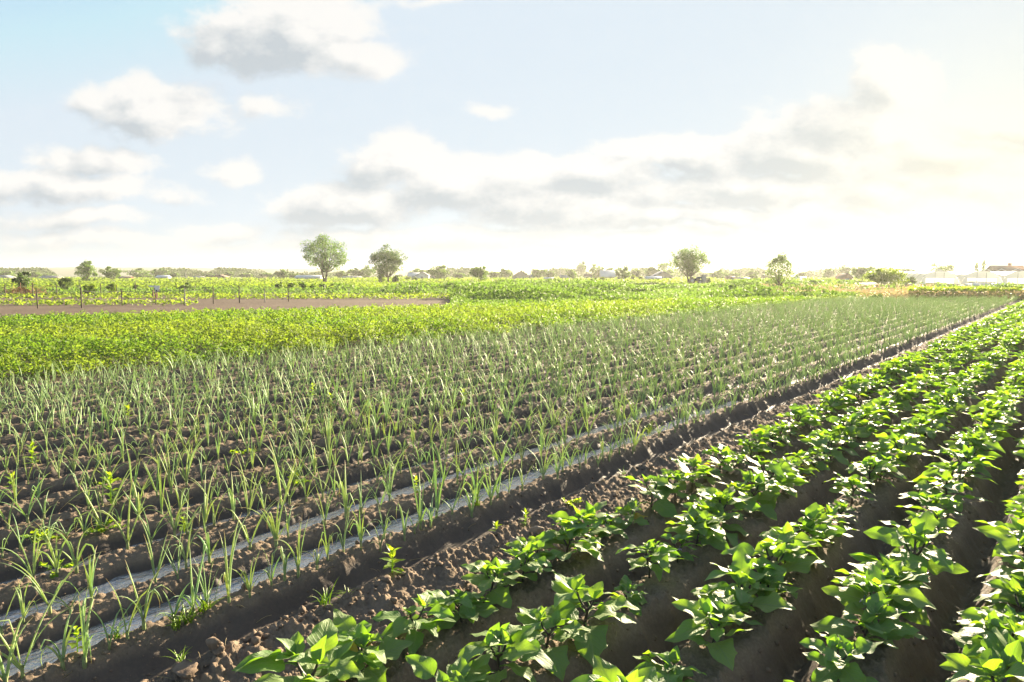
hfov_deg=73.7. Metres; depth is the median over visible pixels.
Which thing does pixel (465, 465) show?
onion plant
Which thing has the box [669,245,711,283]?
tree
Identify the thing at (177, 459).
onion plant
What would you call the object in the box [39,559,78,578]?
creeping weed
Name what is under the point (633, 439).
onion plant
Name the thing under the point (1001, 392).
eggplant plant
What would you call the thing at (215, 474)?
onion plant
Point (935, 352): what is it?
eggplant plant
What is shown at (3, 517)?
onion plant
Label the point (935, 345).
eggplant plant
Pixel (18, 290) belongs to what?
brushwood heap
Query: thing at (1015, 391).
eggplant plant
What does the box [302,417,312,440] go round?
onion plant
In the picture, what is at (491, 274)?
tree
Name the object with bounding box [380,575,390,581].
soil clod
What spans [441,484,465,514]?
onion plant
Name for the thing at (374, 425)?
onion plant
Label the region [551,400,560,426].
onion plant
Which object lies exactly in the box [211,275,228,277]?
house
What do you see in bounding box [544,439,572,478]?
onion plant
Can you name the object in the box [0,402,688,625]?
water
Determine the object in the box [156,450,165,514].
onion plant
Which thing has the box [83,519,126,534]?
creeping weed
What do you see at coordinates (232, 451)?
creeping weed
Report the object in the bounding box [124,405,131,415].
broadleaf weed
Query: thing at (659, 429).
onion plant
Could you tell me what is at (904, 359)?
eggplant plant
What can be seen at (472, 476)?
onion plant
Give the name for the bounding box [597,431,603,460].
onion plant
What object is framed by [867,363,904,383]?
eggplant plant
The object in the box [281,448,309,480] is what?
onion plant
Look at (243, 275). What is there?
tree
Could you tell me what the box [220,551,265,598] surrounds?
onion plant
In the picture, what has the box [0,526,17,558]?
onion plant
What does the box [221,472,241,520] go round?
onion plant
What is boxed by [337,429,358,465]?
onion plant
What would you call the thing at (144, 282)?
distant crops
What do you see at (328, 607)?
soil clods
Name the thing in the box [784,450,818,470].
eggplant plant
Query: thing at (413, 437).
onion plant
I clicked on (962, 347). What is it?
eggplant plant
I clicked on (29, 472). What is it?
onion plant
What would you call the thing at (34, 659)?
water
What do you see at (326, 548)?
onion plant
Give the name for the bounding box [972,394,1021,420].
eggplant plant
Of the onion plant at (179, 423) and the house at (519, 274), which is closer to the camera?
the onion plant at (179, 423)
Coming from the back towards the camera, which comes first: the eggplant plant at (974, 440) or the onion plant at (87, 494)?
the eggplant plant at (974, 440)
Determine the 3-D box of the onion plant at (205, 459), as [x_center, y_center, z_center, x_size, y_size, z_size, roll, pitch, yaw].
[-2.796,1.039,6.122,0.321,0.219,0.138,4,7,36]
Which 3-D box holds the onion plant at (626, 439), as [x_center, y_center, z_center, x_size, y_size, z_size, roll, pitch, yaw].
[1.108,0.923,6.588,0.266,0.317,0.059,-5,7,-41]
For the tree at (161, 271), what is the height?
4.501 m
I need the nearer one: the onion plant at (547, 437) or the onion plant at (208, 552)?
the onion plant at (208, 552)
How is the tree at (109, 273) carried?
on the ground at (786, 658)
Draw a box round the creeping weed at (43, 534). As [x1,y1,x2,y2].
[19,528,60,542]
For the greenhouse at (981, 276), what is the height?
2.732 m
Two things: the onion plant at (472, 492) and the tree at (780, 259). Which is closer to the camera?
the onion plant at (472, 492)
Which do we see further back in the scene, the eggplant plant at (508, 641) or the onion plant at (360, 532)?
the onion plant at (360, 532)
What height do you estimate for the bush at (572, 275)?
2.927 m
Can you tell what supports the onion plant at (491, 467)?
on the ground at (786, 658)
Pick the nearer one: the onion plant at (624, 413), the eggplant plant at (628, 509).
the eggplant plant at (628, 509)
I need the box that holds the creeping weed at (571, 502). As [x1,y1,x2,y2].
[562,497,582,505]
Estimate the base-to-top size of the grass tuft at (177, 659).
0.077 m
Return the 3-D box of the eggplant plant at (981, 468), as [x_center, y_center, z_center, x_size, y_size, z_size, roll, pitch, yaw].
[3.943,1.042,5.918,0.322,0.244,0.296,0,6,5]
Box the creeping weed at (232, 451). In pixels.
[229,449,256,454]
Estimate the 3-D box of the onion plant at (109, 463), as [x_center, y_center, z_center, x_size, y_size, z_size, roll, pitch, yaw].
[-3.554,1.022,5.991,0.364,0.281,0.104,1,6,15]
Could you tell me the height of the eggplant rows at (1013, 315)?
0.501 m
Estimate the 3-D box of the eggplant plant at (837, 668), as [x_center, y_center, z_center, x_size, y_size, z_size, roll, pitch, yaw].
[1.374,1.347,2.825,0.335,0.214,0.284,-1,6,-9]
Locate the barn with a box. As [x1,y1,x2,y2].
[342,276,361,277]
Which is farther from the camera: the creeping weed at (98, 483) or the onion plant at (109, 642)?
the creeping weed at (98, 483)
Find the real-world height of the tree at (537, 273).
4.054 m
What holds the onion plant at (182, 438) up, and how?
on the ground at (786, 658)
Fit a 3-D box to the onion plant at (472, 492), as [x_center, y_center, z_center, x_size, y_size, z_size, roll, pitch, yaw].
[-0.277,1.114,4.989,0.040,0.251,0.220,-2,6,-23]
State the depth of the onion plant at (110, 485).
5.05 m
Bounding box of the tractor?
[689,275,701,282]
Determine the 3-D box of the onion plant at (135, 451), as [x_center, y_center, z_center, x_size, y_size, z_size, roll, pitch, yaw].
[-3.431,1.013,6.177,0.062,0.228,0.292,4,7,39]
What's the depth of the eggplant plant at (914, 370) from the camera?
11.72 m
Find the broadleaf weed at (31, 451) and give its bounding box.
[22,441,38,463]
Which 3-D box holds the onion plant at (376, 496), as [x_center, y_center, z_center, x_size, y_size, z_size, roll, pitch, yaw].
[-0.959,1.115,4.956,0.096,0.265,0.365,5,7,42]
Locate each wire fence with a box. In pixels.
[4,283,195,295]
[12,285,288,307]
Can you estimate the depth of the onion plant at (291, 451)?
6.23 m
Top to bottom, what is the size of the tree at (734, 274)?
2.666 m
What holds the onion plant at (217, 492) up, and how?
on the ground at (786, 658)
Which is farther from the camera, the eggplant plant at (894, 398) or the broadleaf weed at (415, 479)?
the eggplant plant at (894, 398)
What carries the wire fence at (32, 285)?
on the ground at (786, 658)
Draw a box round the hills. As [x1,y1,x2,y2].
[3,267,806,275]
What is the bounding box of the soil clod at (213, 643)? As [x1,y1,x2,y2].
[205,636,222,651]
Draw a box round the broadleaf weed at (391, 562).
[379,543,405,573]
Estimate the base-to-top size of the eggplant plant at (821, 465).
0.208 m
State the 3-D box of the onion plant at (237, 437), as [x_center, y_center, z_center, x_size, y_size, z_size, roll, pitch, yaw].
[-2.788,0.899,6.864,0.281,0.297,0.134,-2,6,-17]
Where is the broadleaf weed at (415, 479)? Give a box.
[410,475,421,492]
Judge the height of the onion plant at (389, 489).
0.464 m
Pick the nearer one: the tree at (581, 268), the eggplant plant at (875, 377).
the eggplant plant at (875, 377)
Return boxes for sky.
[0,0,1023,271]
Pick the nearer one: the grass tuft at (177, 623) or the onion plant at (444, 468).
the grass tuft at (177, 623)
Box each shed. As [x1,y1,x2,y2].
[155,275,171,278]
[294,275,324,278]
[644,276,661,278]
[724,276,735,279]
[834,273,853,279]
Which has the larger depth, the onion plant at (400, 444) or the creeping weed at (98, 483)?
the onion plant at (400, 444)
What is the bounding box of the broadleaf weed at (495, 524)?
[488,521,501,530]
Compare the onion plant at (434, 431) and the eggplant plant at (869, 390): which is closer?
the onion plant at (434, 431)
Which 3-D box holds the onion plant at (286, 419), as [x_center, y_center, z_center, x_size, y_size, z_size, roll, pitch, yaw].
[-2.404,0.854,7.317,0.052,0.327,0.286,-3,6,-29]
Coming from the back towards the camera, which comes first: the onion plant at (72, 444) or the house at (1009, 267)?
the house at (1009, 267)
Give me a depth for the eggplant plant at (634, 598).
3.52 m
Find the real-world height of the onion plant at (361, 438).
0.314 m
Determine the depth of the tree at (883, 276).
86.63 m
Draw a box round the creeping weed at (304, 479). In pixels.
[288,472,310,483]
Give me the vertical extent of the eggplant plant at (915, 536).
0.415 m
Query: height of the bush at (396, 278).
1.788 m
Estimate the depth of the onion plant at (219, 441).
6.27 m
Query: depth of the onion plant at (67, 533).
4.41 m
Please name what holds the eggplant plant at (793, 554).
on the ground at (786, 658)
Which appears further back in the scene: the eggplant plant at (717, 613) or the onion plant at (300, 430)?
the onion plant at (300, 430)
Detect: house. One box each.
[0,275,16,278]
[38,276,64,277]
[117,276,134,278]
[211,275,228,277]
[407,272,419,277]
[415,272,429,278]
[512,271,529,278]
[559,275,570,278]
[583,274,596,277]
[599,270,615,277]
[651,271,673,277]
[985,263,1023,270]
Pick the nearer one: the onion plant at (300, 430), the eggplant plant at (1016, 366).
the onion plant at (300, 430)
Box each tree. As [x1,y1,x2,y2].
[0,270,17,276]
[11,271,31,291]
[26,272,41,277]
[41,273,58,275]
[74,261,97,280]
[98,266,121,279]
[122,268,154,277]
[152,268,169,275]
[164,272,180,276]
[223,271,233,276]
[238,273,253,277]
[258,273,275,276]
[273,269,288,277]
[288,273,297,277]
[300,233,349,281]
[334,271,348,277]
[346,268,363,275]
[362,265,375,277]
[368,243,407,281]
[410,268,425,272]
[426,265,449,278]
[450,272,468,277]
[469,266,488,280]
[487,271,499,277]
[498,268,512,277]
[531,269,546,277]
[545,271,555,276]
[565,269,575,275]
[576,261,586,273]
[587,264,604,277]
[614,265,630,279]
[631,269,642,277]
[644,266,660,275]
[656,263,674,275]
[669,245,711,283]
[710,270,727,277]
[724,272,739,276]
[745,270,758,275]
[748,274,757,278]
[764,251,799,285]
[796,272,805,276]
[821,268,835,277]
[839,264,850,272]
[851,266,873,280]
[862,267,909,286]
[929,263,954,270]
[981,260,986,270]
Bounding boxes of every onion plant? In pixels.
[0,447,14,472]
[0,470,13,500]
[0,470,54,522]
[0,488,22,529]
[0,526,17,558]
[0,560,35,634]
[0,565,77,678]
[0,596,35,681]
[1,551,103,615]
[3,515,66,585]
[8,466,16,504]
[10,440,19,468]
[10,581,40,623]
[11,423,27,456]
[13,515,36,550]
[21,501,59,548]
[23,454,41,484]
[27,454,59,478]
[31,473,50,501]
[32,493,58,518]
[35,440,48,464]
[36,523,73,573]
[40,603,99,670]
[45,587,86,613]
[46,438,68,477]
[47,525,106,573]
[50,428,98,457]
[50,515,84,539]
[54,444,69,462]
[55,447,98,493]
[59,441,80,474]
[59,467,141,532]
[67,451,109,487]
[68,451,101,473]
[71,504,97,537]
[74,427,97,456]
[75,474,101,509]
[78,583,96,668]
[81,547,100,603]
[86,451,106,505]
[89,607,128,649]
[90,441,108,467]
[91,482,149,549]
[92,467,132,504]
[94,442,119,468]
[94,443,130,484]
[106,579,159,639]
[108,420,123,451]
[111,499,126,525]
[112,563,174,630]
[114,426,124,461]
[114,442,147,461]
[122,479,154,520]
[123,465,165,496]
[124,437,140,498]
[133,425,161,447]
[133,496,176,544]
[136,439,182,472]
[141,441,163,495]
[141,521,171,583]
[149,421,186,451]
[149,487,194,537]
[154,436,183,493]
[154,579,194,621]
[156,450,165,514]
[160,425,174,455]
[161,523,183,579]
[164,517,200,568]
[166,447,186,468]
[167,432,212,485]
[169,415,206,451]
[170,476,191,512]
[170,538,207,614]
[173,406,184,441]
[181,442,200,467]
[182,414,202,439]
[183,503,201,534]
[184,475,227,503]
[191,415,199,436]
[192,555,217,606]
[194,425,202,448]
[195,446,214,463]
[196,516,219,562]
[198,455,210,483]
[199,469,222,530]
[203,417,208,446]
[211,463,218,479]
[211,481,223,497]
[211,486,232,525]
[215,424,221,458]
[215,512,247,602]
[217,497,281,549]
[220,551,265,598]
[221,415,248,441]
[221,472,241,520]
[222,444,239,475]
[232,464,254,495]
[233,392,254,452]
[234,450,263,516]
[234,475,242,495]
[237,447,253,472]
[238,472,266,490]
[244,413,274,450]
[244,487,302,546]
[250,435,255,468]
[250,481,269,514]
[251,450,276,469]
[254,410,266,436]
[257,427,292,465]
[261,547,289,586]
[265,421,283,436]
[265,452,325,504]
[267,436,298,510]
[270,424,291,445]
[272,409,278,434]
[280,546,290,580]
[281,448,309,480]
[281,518,307,577]
[283,410,289,433]
[284,505,292,538]
[285,409,312,444]
[286,417,315,459]
[287,437,298,460]
[287,441,322,477]
[288,408,309,429]
[288,412,316,441]
[288,440,312,476]
[290,419,307,445]
[294,461,329,501]
[299,542,328,569]
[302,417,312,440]
[303,437,323,475]
[308,455,333,498]
[312,482,335,524]
[313,419,324,437]
[318,513,332,560]
[322,428,335,471]
[323,405,331,450]
[327,410,337,433]
[327,456,338,496]
[327,507,353,551]
[328,444,340,468]
[330,423,343,450]
[333,463,354,518]
[336,414,350,431]
[336,487,363,516]
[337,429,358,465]
[338,426,349,449]
[341,416,353,447]
[344,395,372,431]
[349,505,374,550]
[355,437,365,461]
[356,421,371,446]
[357,482,374,513]
[359,480,392,510]
[360,447,407,478]
[363,394,389,425]
[363,404,370,442]
[364,413,381,440]
[367,428,391,461]
[368,458,387,482]
[369,522,391,551]
[374,445,410,500]
[374,507,394,538]
[380,456,404,475]
[381,385,390,425]
[385,402,401,437]
[385,421,393,455]
[391,447,405,473]
[392,509,424,533]
[395,434,409,451]
[396,503,409,540]
[398,413,410,435]
[401,414,426,432]
[404,450,431,529]
[407,441,437,468]
[408,412,415,451]
[414,458,448,490]
[417,417,444,442]
[418,445,431,464]
[418,496,446,527]
[426,432,447,462]
[429,411,440,441]
[429,412,435,444]
[431,437,446,518]
[435,394,454,424]
[436,445,456,484]
[438,421,451,457]
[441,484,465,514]
[442,393,455,423]
[443,421,483,453]
[446,446,476,479]
[453,433,460,484]
[455,471,486,517]
[459,409,482,436]
[460,455,490,498]
[467,478,477,502]
[468,446,489,476]
[470,431,517,470]
[475,442,497,473]
[476,406,492,446]
[478,452,515,504]
[489,416,500,446]
[490,378,531,417]
[491,460,503,497]
[494,416,516,442]
[496,391,513,424]
[498,437,521,463]
[501,468,514,492]
[505,405,538,436]
[513,430,560,479]
[514,459,532,490]
[515,434,536,463]
[522,413,537,434]
[531,420,557,451]
[540,428,546,452]
[544,398,566,428]
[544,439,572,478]
[549,429,566,450]
[550,412,567,446]
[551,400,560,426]
[551,441,572,471]
[557,440,582,468]
[562,402,583,421]
[571,437,589,468]
[572,414,593,443]
[578,393,610,436]
[590,449,606,466]
[594,435,613,461]
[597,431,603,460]
[599,408,640,454]
[605,392,627,427]
[611,386,627,428]
[613,395,638,426]
[617,424,633,450]
[619,390,642,424]
[620,418,649,450]
[626,417,651,440]
[627,429,640,453]
[652,419,671,437]
[665,409,691,432]
[667,393,687,428]
[680,397,685,428]
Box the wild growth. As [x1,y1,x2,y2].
[0,278,1023,306]
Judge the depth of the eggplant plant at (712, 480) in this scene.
5.55 m
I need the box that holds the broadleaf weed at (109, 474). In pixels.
[99,471,122,503]
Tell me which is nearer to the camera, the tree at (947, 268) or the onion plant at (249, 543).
the onion plant at (249, 543)
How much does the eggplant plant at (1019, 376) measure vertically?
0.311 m
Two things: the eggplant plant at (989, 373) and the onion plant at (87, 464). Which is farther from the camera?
the eggplant plant at (989, 373)
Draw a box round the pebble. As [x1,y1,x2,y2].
[298,605,305,614]
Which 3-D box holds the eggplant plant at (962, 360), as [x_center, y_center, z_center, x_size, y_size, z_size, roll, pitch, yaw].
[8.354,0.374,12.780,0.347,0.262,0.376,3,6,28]
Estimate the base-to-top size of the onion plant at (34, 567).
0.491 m
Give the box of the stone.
[528,526,544,534]
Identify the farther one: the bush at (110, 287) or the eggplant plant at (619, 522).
the bush at (110, 287)
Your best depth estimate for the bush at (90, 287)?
57.34 m
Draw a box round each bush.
[58,277,71,289]
[82,283,97,293]
[105,283,115,292]
[178,282,194,292]
[274,282,282,287]
[287,282,294,287]
[298,281,306,287]
[378,273,384,281]
[392,275,399,281]
[567,271,576,278]
[632,287,646,291]
[726,285,737,290]
[809,280,821,284]
[868,293,883,299]
[900,277,916,284]
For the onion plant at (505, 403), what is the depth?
7.76 m
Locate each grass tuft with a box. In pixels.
[97,618,136,638]
[157,600,194,630]
[163,646,192,661]
[166,600,213,624]
[193,590,233,612]
[310,577,339,606]
[462,491,486,506]
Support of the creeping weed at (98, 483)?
on the ground at (786, 658)
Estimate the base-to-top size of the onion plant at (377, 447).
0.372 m
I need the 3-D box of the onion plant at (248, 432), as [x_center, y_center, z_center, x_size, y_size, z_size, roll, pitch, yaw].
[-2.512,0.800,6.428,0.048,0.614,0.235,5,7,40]
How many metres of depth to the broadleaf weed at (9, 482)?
5.68 m
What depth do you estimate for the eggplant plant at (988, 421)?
6.90 m
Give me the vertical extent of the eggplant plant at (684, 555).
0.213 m
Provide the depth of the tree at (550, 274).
242.80 m
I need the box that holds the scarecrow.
[148,285,159,303]
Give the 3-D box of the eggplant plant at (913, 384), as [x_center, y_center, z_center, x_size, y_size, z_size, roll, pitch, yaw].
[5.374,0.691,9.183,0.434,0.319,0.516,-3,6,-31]
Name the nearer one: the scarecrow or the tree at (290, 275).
the scarecrow
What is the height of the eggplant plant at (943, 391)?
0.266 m
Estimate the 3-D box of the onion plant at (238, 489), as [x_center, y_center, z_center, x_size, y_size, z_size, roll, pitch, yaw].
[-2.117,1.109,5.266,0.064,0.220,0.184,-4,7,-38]
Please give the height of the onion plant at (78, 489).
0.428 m
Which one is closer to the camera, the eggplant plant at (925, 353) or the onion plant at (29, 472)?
the onion plant at (29, 472)
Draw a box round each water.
[0,401,737,675]
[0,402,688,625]
[0,410,609,583]
[80,427,492,532]
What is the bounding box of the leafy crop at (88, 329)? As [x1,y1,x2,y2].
[0,294,847,379]
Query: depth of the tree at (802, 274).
248.23 m
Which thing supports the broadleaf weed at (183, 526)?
on the ground at (786, 658)
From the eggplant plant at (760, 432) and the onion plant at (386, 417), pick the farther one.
the onion plant at (386, 417)
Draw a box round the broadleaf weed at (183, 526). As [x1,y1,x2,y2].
[179,516,192,532]
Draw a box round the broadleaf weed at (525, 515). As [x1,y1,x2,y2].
[519,508,530,525]
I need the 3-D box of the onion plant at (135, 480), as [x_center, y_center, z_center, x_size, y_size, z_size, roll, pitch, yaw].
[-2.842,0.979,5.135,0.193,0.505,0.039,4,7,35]
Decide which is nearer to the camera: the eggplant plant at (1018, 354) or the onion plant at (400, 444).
the onion plant at (400, 444)
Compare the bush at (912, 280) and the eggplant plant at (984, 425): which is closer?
the eggplant plant at (984, 425)
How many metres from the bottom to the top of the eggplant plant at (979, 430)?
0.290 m
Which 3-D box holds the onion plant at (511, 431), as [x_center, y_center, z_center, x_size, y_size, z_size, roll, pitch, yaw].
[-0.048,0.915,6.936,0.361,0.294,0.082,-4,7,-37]
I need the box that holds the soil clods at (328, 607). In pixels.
[0,331,1023,681]
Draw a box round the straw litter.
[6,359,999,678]
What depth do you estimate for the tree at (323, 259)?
135.13 m
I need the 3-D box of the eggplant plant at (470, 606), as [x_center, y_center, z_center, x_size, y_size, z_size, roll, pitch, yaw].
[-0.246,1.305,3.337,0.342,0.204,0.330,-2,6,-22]
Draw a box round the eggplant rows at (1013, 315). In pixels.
[947,300,1023,343]
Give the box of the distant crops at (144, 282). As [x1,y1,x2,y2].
[0,276,876,288]
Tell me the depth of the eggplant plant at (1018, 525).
4.04 m
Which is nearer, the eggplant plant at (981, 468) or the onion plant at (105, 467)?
the onion plant at (105, 467)
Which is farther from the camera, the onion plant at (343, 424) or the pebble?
the onion plant at (343, 424)
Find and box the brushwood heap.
[0,282,49,294]
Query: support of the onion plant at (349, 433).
on the ground at (786, 658)
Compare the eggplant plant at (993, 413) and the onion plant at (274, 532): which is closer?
the onion plant at (274, 532)
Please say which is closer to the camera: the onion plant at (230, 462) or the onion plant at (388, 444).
the onion plant at (230, 462)
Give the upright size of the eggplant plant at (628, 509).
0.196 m
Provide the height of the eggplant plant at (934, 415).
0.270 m
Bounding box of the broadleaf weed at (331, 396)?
[326,392,336,406]
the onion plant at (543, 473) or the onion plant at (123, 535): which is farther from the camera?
the onion plant at (543, 473)
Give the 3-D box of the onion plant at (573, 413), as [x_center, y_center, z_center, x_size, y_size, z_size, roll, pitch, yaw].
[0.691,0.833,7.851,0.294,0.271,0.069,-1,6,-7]
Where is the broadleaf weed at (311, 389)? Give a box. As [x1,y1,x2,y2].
[308,383,315,396]
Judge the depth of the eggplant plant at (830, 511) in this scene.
4.42 m
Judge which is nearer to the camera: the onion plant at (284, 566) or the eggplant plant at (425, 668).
the eggplant plant at (425, 668)
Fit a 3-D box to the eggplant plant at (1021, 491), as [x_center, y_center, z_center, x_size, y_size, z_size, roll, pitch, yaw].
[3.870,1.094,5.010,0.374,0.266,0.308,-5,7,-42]
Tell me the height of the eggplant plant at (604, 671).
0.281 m
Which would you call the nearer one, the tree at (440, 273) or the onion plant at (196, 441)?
the onion plant at (196, 441)
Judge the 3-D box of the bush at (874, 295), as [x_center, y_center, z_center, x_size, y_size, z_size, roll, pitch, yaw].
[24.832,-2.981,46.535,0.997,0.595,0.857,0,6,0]
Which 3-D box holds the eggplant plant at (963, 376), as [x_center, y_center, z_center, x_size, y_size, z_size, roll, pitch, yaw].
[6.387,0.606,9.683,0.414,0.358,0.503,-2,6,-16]
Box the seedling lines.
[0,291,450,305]
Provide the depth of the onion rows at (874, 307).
12.20 m
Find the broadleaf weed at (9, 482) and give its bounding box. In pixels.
[3,471,15,486]
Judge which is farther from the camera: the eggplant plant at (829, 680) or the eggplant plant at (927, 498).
the eggplant plant at (927, 498)
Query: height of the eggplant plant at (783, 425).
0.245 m
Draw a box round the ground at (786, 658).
[0,276,1023,681]
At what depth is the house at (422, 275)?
231.51 m
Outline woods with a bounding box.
[0,266,923,277]
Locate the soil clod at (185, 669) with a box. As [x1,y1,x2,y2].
[171,658,198,679]
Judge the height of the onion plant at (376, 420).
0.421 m
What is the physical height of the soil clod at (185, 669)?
0.052 m
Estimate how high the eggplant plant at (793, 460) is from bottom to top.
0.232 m
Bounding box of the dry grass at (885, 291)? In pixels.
[744,283,1023,299]
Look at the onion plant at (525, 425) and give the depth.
7.13 m
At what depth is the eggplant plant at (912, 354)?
12.60 m
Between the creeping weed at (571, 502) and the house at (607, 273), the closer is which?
the creeping weed at (571, 502)
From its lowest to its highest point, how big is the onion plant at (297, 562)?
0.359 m
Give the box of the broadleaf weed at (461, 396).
[457,387,466,405]
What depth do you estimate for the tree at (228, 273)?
287.80 m
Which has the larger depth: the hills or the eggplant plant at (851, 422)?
the hills
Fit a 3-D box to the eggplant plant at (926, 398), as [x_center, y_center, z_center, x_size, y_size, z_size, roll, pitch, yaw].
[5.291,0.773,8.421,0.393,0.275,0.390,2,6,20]
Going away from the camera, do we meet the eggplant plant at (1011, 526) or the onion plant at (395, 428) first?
the eggplant plant at (1011, 526)
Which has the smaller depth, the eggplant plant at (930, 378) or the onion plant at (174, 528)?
the onion plant at (174, 528)
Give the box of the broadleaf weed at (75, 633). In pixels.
[66,625,82,651]
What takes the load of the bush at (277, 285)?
on the ground at (786, 658)
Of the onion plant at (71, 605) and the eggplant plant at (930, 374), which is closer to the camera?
the onion plant at (71, 605)
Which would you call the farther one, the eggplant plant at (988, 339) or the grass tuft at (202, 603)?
the eggplant plant at (988, 339)
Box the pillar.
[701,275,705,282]
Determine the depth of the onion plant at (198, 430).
7.14 m
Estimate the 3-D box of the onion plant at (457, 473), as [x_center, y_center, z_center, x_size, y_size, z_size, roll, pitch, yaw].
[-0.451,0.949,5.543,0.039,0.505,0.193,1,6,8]
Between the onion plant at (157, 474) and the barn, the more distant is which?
the barn
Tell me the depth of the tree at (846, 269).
257.91 m
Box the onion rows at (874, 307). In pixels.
[0,293,1017,652]
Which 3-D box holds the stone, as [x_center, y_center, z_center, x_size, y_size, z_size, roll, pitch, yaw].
[0.161,1.254,4.535,0.112,0.067,0.040,0,6,0]
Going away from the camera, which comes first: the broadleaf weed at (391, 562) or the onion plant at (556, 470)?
the broadleaf weed at (391, 562)
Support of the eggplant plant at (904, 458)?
on the ground at (786, 658)
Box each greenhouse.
[889,269,959,283]
[937,268,1002,283]
[971,269,1023,283]
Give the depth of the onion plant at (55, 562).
3.88 m
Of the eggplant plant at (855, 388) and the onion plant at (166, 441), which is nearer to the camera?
the onion plant at (166, 441)
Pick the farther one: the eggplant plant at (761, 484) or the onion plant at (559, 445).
the onion plant at (559, 445)
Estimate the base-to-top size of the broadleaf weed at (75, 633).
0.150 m
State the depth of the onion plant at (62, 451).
6.16 m
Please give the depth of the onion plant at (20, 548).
4.19 m
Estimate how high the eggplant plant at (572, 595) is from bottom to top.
0.343 m
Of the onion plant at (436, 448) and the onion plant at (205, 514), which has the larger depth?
the onion plant at (436, 448)
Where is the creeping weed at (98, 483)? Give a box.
[93,477,121,484]
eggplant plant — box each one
[232,618,363,681]
[326,609,412,681]
[372,592,455,654]
[405,654,492,681]
[425,589,498,631]
[458,622,556,681]
[461,557,524,607]
[497,542,555,586]
[505,536,561,573]
[515,606,590,681]
[535,521,603,561]
[545,573,639,665]
[547,501,621,550]
[571,655,665,681]
[588,512,628,538]
[609,575,646,615]
[614,498,648,528]
[616,539,681,581]
[619,474,679,517]
[626,645,705,681]
[647,469,702,500]
[654,533,701,562]
[664,509,729,549]
[665,595,751,670]
[671,453,720,487]
[675,498,752,546]
[691,547,795,612]
[692,486,761,522]
[693,588,761,632]
[695,467,723,485]
[702,444,746,471]
[719,469,790,519]
[721,531,823,598]
[728,450,749,465]
[736,428,781,454]
[736,438,769,462]
[739,454,808,508]
[743,565,801,602]
[751,521,827,566]
[753,465,802,497]
[754,424,791,446]
[759,502,853,563]
[766,420,797,441]
[773,457,815,476]
[776,403,821,428]
[782,423,800,436]
[783,679,832,681]
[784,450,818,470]
[792,410,820,426]
[793,404,825,418]
[795,448,830,470]
[798,430,849,465]
[798,504,859,538]
[799,630,882,681]
[808,427,859,458]
[810,591,927,659]
[811,403,836,420]
[812,394,847,412]
[820,385,857,409]
[821,564,935,638]
[824,472,877,504]
[824,499,855,520]
[825,410,874,442]
[827,421,863,447]
[829,383,868,399]
[830,391,856,405]
[832,557,930,625]
[837,373,877,395]
[841,380,875,397]
[842,402,889,426]
[844,456,906,489]
[848,422,882,438]
[849,552,930,597]
[850,510,968,575]
[854,380,882,396]
[858,402,889,420]
[858,451,905,480]
[860,441,909,471]
[862,412,884,430]
[863,374,889,389]
[863,396,902,422]
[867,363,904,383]
[870,370,893,383]
[870,374,891,387]
[872,431,932,464]
[875,396,899,410]
[875,434,931,460]
[877,384,912,410]
[878,357,910,378]
[882,387,921,403]
[884,359,911,375]
[885,395,912,411]
[885,421,936,444]
[886,526,949,559]
[887,367,903,380]
[889,381,927,399]
[890,358,915,368]
[894,414,940,441]
[895,488,962,517]
[896,433,924,454]
[897,356,922,373]
[901,354,924,367]
[902,374,933,389]
[902,374,934,390]
[903,506,957,539]
[904,417,950,438]
[905,351,928,365]
[909,469,990,511]
[911,372,939,388]
[912,355,926,366]
[913,397,955,413]
[913,407,958,426]
[913,410,953,427]
[917,403,955,419]
[918,349,935,361]
[921,343,945,351]
[921,363,952,377]
[922,370,945,383]
[922,385,967,414]
[922,461,984,484]
[923,373,941,386]
[923,395,955,405]
[924,362,953,372]
[925,349,940,358]
[927,339,951,348]
[927,343,949,353]
[927,347,944,356]
[927,444,1000,484]
[930,353,964,370]
[934,378,981,399]
[937,356,961,366]
[937,371,978,389]
[937,388,967,405]
[939,627,1023,681]
[940,384,978,397]
[941,394,965,404]
[941,608,1023,664]
[943,338,958,349]
[943,433,1004,461]
[944,335,962,344]
[950,344,978,359]
[950,447,990,476]
[951,344,979,355]
[952,343,976,352]
[954,607,1023,667]
[955,367,987,386]
[956,352,969,359]
[956,422,1005,441]
[956,427,996,450]
[958,353,968,363]
[958,372,983,379]
[959,427,1003,455]
[960,400,1015,426]
[962,339,984,349]
[962,407,1020,436]
[968,364,993,378]
[968,379,979,390]
[968,412,1016,438]
[970,334,995,343]
[970,362,997,375]
[971,366,987,376]
[971,368,994,380]
[972,337,993,347]
[972,361,998,370]
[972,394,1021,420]
[972,408,1011,431]
[972,516,1023,556]
[974,574,1023,600]
[975,389,1023,412]
[976,338,987,349]
[977,352,1006,367]
[977,529,1023,582]
[981,577,1023,617]
[982,604,1023,621]
[985,350,1005,360]
[985,355,1006,364]
[985,388,1020,403]
[991,347,1012,358]
[993,395,1021,409]
[994,371,1023,383]
[995,339,1017,349]
[995,387,1023,399]
[996,386,1023,395]
[997,519,1023,542]
[998,335,1020,345]
[999,338,1019,345]
[1001,380,1023,391]
[1003,385,1023,395]
[1005,494,1023,511]
[1005,503,1023,518]
[1006,363,1023,373]
[1011,350,1023,362]
[1013,445,1023,458]
[1015,480,1023,493]
[1016,438,1023,446]

